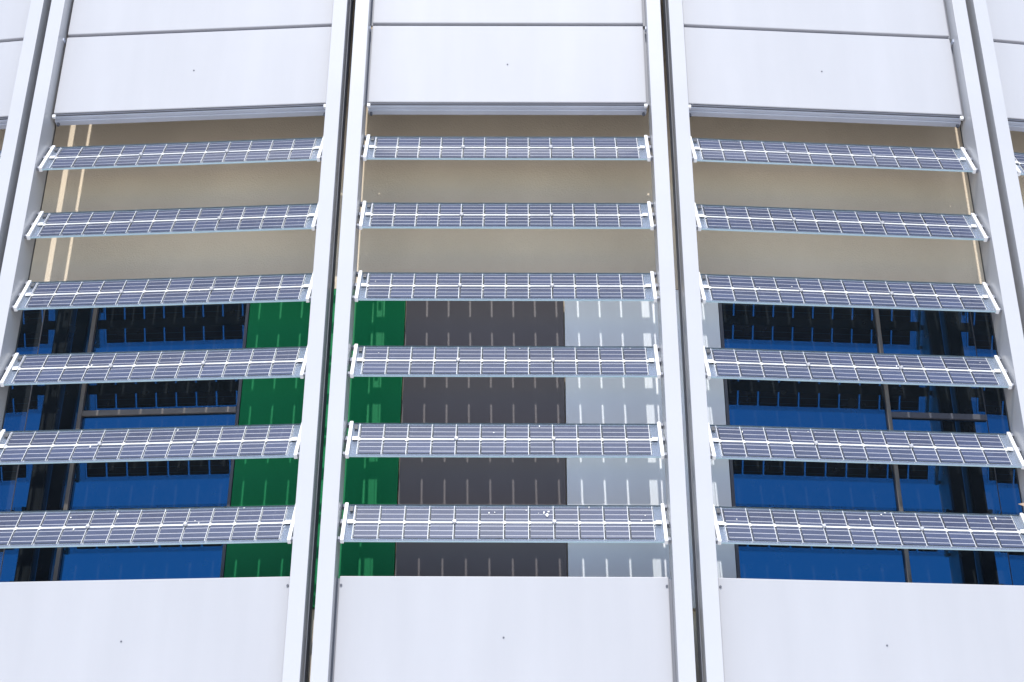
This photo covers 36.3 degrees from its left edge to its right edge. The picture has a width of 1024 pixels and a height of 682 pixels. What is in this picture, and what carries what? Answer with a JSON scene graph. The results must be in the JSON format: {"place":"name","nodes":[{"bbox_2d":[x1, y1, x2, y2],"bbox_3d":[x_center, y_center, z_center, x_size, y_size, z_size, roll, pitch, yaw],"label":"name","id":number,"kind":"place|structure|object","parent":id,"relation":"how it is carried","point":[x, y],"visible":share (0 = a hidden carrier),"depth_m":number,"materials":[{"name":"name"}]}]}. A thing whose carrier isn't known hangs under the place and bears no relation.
{"place":"outdoors","nodes":[
{"label":"outdoors","id":0,"kind":"place"},
{"bbox_2d":[986,0,1023,43],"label":"cladding panel","id":1,"kind":"structure","parent":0,"point":[1006,17],"depth_m":12.22,"materials":[{"name":"white paint"}]},
{"bbox_2d":[994,42,1023,119],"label":"cladding panel","id":2,"kind":"structure","parent":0,"point":[1010,59],"depth_m":11.95,"materials":[{"name":"white paint"}]},
{"bbox_2d":[1008,119,1023,131],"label":"soffit trim","id":3,"kind":"structure","parent":2,"relation":"attached to","point":[1016,125],"depth_m":11.78,"materials":[{"name":"grey metal"}]},
{"bbox_3d":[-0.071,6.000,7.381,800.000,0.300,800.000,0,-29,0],"label":"ground","id":4,"kind":"structure","parent":0,"visible":0},
{"bbox_2d":[0,0,51,273],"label":"facade post","id":5,"kind":"object","parent":4,"relation":"on","point":[22,99],"visible":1,"depth_m":11.67,"materials":[{"name":"white metal"}]},
{"bbox_2d":[0,41,22,117],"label":"cladding panel","id":6,"kind":"structure","parent":5,"relation":"attached to","point":[10,52],"depth_m":11.99,"materials":[{"name":"white paint"}]},
{"bbox_2d":[0,117,7,128],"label":"soffit trim","id":7,"kind":"structure","parent":6,"relation":"attached to","point":[3,122],"depth_m":11.81,"materials":[{"name":"grey metal"}]},
{"bbox_2d":[0,0,30,41],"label":"cladding panel","id":8,"kind":"structure","parent":5,"relation":"attached to","point":[13,17],"depth_m":12.24,"materials":[{"name":"white paint"}]},
{"bbox_2d":[0,0,73,430],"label":"facade post","id":9,"kind":"object","parent":4,"relation":"on","point":[19,247],"visible":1,"depth_m":11.36,"materials":[{"name":"white metal"}]},
{"bbox_2d":[0,503,295,547],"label":"solar louver","id":10,"kind":"object","parent":9,"relation":"attached to","point":[154,526],"visible":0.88,"depth_m":10.09,"materials":[{"name":"silver metal"}]},
{"bbox_2d":[0,422,301,464],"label":"solar louver","id":11,"kind":"object","parent":9,"relation":"attached to","point":[156,444],"visible":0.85,"depth_m":10.37,"materials":[{"name":"silver metal"}]},
{"bbox_2d":[0,345,307,386],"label":"solar louver","id":12,"kind":"object","parent":9,"relation":"attached to","point":[165,365],"visible":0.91,"depth_m":10.65,"materials":[{"name":"blue metal"}]},
{"bbox_2d":[11,273,312,311],"bbox_3d":[-2.421,-0.341,10.941,2.108,0.363,0.054,-2,-57,4],"label":"solar louver","id":13,"kind":"object","parent":9,"relation":"attached to","point":[169,291],"visible":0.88,"depth_m":10.93,"materials":[{"name":"blue metal"}]},
{"bbox_2d":[24,203,317,239],"bbox_3d":[-2.418,-0.857,11.222,2.108,0.363,0.055,-2,-56,4],"label":"solar louver","id":14,"kind":"object","parent":9,"relation":"attached to","point":[179,220],"visible":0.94,"depth_m":11.21,"materials":[{"name":"blue metal"}]},
{"bbox_2d":[37,137,322,171],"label":"solar louver","id":15,"kind":"object","parent":9,"relation":"attached to","point":[187,153],"visible":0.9,"depth_m":11.49,"materials":[{"name":"blue metal"}]},
{"bbox_2d":[282,0,353,681],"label":"facade post","id":16,"kind":"object","parent":4,"relation":"on","point":[299,615],"visible":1,"depth_m":10.49,"materials":[{"name":"white metal"}]},
{"bbox_2d":[0,577,289,681],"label":"cladding panel","id":17,"kind":"structure","parent":16,"relation":"attached to","point":[194,630],"depth_m":9.74,"materials":[{"name":"white paint"}]},
{"bbox_2d":[54,27,331,113],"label":"cladding panel","id":18,"kind":"structure","parent":16,"relation":"attached to","point":[242,68],"depth_m":11.85,"materials":[{"name":"white paint"}]},
{"bbox_2d":[52,104,325,126],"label":"soffit trim","id":19,"kind":"structure","parent":18,"relation":"attached to","point":[192,114],"depth_m":11.71,"materials":[{"name":"grey metal"}]},
{"bbox_2d":[68,0,333,36],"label":"cladding panel","id":20,"kind":"structure","parent":16,"relation":"attached to","point":[107,17],"depth_m":12.11,"materials":[{"name":"white paint"}]},
{"bbox_2d":[69,26,330,37],"bbox_3d":[-2.409,-2.369,12.078,2.070,0.090,0.020,-2,-29,4],"label":"joint strip","id":21,"kind":"object","parent":20,"relation":"attached to","point":[193,32],"visible":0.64,"depth_m":12.08,"materials":[{"name":"metal"}]},
{"bbox_2d":[310,0,371,681],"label":"facade post","id":22,"kind":"object","parent":4,"relation":"on","point":[329,547],"visible":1,"depth_m":10.46,"materials":[{"name":"white metal"}]},
{"bbox_2d":[331,576,675,681],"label":"cladding panel","id":23,"kind":"structure","parent":22,"relation":"attached to","point":[483,629],"depth_m":9.67,"materials":[{"name":"white paint"}]},
{"bbox_2d":[337,502,670,543],"bbox_3d":[-0.049,1.176,10.022,2.108,0.363,0.054,0,-56,0],"label":"solar louver","id":24,"kind":"object","parent":22,"relation":"attached to","point":[515,523],"visible":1,"depth_m":10.01,"materials":[{"name":"photovoltaic glass"},{"name":"white painted aluminium"},{"name":"clear glass"}]},
{"bbox_2d":[343,421,666,458],"bbox_3d":[-0.046,0.660,10.303,2.108,0.363,0.054,0,-56,0],"label":"solar louver","id":25,"kind":"object","parent":22,"relation":"attached to","point":[551,440],"visible":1,"depth_m":10.29,"materials":[{"name":"photovoltaic glass"},{"name":"white painted aluminium"},{"name":"clear glass"}]},
{"bbox_2d":[348,344,662,378],"bbox_3d":[-0.044,0.143,10.583,2.108,0.363,0.054,0,-56,0],"label":"solar louver","id":26,"kind":"object","parent":22,"relation":"attached to","point":[505,361],"visible":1,"depth_m":10.58,"materials":[{"name":"blue metal"}]},
{"bbox_2d":[352,271,659,302],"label":"solar louver","id":27,"kind":"object","parent":22,"relation":"attached to","point":[398,286],"visible":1,"depth_m":10.85,"materials":[{"name":"blue metal"}]},
{"bbox_2d":[357,201,655,229],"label":"solar louver","id":28,"kind":"object","parent":22,"relation":"attached to","point":[512,215],"visible":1,"depth_m":11.13,"materials":[{"name":"photovoltaic glass"},{"name":"white painted aluminium"},{"name":"clear glass"}]},
{"bbox_2d":[361,134,652,161],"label":"solar louver","id":29,"kind":"object","parent":22,"relation":"attached to","point":[484,148],"visible":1,"depth_m":11.41,"materials":[{"name":"blue metal"}]},
{"bbox_2d":[366,26,648,105],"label":"cladding panel","id":30,"kind":"structure","parent":22,"relation":"attached to","point":[507,64],"depth_m":11.77,"materials":[{"name":"white paint"}]},
{"bbox_2d":[367,103,647,115],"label":"soffit trim","id":31,"kind":"structure","parent":30,"relation":"attached to","point":[506,108],"depth_m":11.63,"materials":[{"name":"grey metal"}]},
{"bbox_2d":[370,0,644,26],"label":"cladding panel","id":32,"kind":"structure","parent":22,"relation":"attached to","point":[507,12],"depth_m":12.01,"materials":[{"name":"white paint"}]},
{"bbox_2d":[0,0,1023,681],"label":"recessed wall","id":33,"kind":"structure","parent":4,"relation":"on","point":[508,250],"depth_m":12.16,"materials":[{"name":"beige paint"}]},
{"bbox_2d":[0,309,44,574],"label":"window","id":34,"kind":"structure","parent":33,"relation":"attached to","point":[17,408],"depth_m":11.45,"materials":[{"name":"blue glass"}]},
{"bbox_2d":[0,303,249,581],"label":"window","id":35,"kind":"structure","parent":33,"relation":"attached to","point":[126,485],"depth_m":11.28,"materials":[{"name":"blue glass"}]},
{"bbox_2d":[224,289,335,608],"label":"green wall panel","id":36,"kind":"structure","parent":33,"relation":"attached to","point":[264,481],"depth_m":11.21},
{"bbox_2d":[338,301,405,577],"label":"green wall panel","id":37,"kind":"structure","parent":33,"relation":"attached to","point":[370,480],"depth_m":11.19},
{"bbox_2d":[395,301,566,576],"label":"charcoal wall panel","id":38,"kind":"structure","parent":33,"relation":"attached to","point":[474,481],"depth_m":11.18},
{"bbox_2d":[564,291,669,578],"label":"pale wall panel","id":39,"kind":"structure","parent":33,"relation":"attached to","point":[617,481],"depth_m":11.18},
{"bbox_2d":[676,290,736,609],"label":"pale wall panel","id":40,"kind":"structure","parent":33,"relation":"attached to","point":[725,553],"depth_m":11.12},
{"bbox_2d":[718,303,1011,584],"bbox_3d":[2.495,0.755,11.190,1.915,2.484,0.067,2,-29,-3],"label":"window","id":41,"kind":"structure","parent":33,"relation":"attached to","point":[855,486],"depth_m":11.24,"materials":[{"name":"blue glass"}]},
{"bbox_2d":[970,312,1023,585],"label":"window","id":42,"kind":"structure","parent":33,"relation":"attached to","point":[1006,477],"depth_m":11.35,"materials":[{"name":"blue glass"}]},
{"bbox_2d":[644,0,695,681],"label":"facade post","id":43,"kind":"object","parent":4,"relation":"on","point":[679,560],"visible":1,"depth_m":10.46,"materials":[{"name":"white paint"},{"name":"dark aluminium"},{"name":"grey painted metal"}]},
{"bbox_2d":[663,0,723,681],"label":"facade post","id":44,"kind":"object","parent":4,"relation":"on","point":[709,641],"visible":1,"depth_m":10.48,"materials":[{"name":"white paint"},{"name":"dark aluminium"},{"name":"grey painted metal"}]},
{"bbox_2d":[682,0,949,39],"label":"cladding panel","id":45,"kind":"structure","parent":44,"relation":"attached to","point":[916,18],"depth_m":12.09,"materials":[{"name":"white paint"}]},
{"bbox_2d":[688,27,944,38],"bbox_3d":[2.345,-2.358,12.058,2.070,0.090,0.020,2,-29,-3],"label":"joint strip","id":46,"kind":"object","parent":45,"relation":"attached to","point":[810,32],"visible":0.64,"depth_m":12.06,"materials":[{"name":"metal"}]},
{"bbox_2d":[684,27,962,115],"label":"cladding panel","id":47,"kind":"structure","parent":44,"relation":"attached to","point":[800,70],"depth_m":11.83,"materials":[{"name":"white paint"}]},
{"bbox_2d":[689,104,963,127],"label":"soffit trim","id":48,"kind":"structure","parent":47,"relation":"attached to","point":[824,115],"depth_m":11.69,"materials":[{"name":"grey metal"}]},
{"bbox_2d":[718,578,1023,681],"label":"cladding panel","id":49,"kind":"structure","parent":44,"relation":"attached to","point":[778,630],"depth_m":9.73,"materials":[{"name":"white paint"}]},
{"bbox_2d":[944,0,1023,513],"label":"facade post","id":50,"kind":"object","parent":4,"relation":"on","point":[999,280],"visible":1,"depth_m":11.18,"materials":[{"name":"white metal"}]},
{"bbox_2d":[691,137,977,173],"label":"solar louver","id":51,"kind":"object","parent":50,"relation":"attached to","point":[827,154],"visible":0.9,"depth_m":11.47,"materials":[{"name":"blue metal"}]},
{"bbox_2d":[695,203,989,241],"bbox_3d":[2.340,-0.846,11.202,2.108,0.363,0.054,2,-56,-3],"label":"solar louver","id":52,"kind":"object","parent":50,"relation":"attached to","point":[837,222],"visible":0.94,"depth_m":11.19,"materials":[{"name":"blue metal"}]},
{"bbox_2d":[699,272,1001,313],"bbox_3d":[2.338,-0.330,10.921,2.108,0.363,0.054,2,-56,-3],"label":"solar louver","id":53,"kind":"object","parent":50,"relation":"attached to","point":[825,292],"visible":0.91,"depth_m":10.91,"materials":[{"name":"blue metal"}]},
{"bbox_2d":[704,347,1013,388],"bbox_3d":[2.335,0.186,10.641,2.108,0.363,0.054,2,-56,-3],"label":"solar louver","id":54,"kind":"object","parent":50,"relation":"attached to","point":[841,367],"visible":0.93,"depth_m":10.63,"materials":[{"name":"blue metal"}]},
{"bbox_2d":[708,423,1023,468],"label":"solar louver","id":55,"kind":"object","parent":50,"relation":"attached to","point":[771,443],"visible":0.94,"depth_m":10.35,"materials":[{"name":"photovoltaic glass"},{"name":"white painted aluminium"},{"name":"clear glass"}]},
{"bbox_2d":[713,504,1023,551],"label":"solar louver","id":56,"kind":"object","parent":50,"relation":"attached to","point":[863,528],"visible":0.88,"depth_m":10.07,"materials":[{"name":"silver metal"}]},
{"bbox_2d":[965,0,1023,335],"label":"facade post","id":57,"kind":"object","parent":4,"relation":"on","point":[1008,185],"visible":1,"depth_m":11.52,"materials":[{"name":"white paint"},{"name":"dark aluminium"}]},
{"bbox_3d":[5.800,1.001,10.615,0.119,11.580,0.255,4,-29,-6],"label":"facade post","id":58,"kind":"object","parent":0,"visible":0},
{"bbox_2d":[1014,152,1023,175],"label":"solar louver","id":59,"kind":"object","parent":58,"relation":"attached to","point":[1019,159],"visible":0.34,"depth_m":11.57,"materials":[{"name":"blue metal"}]}
]}

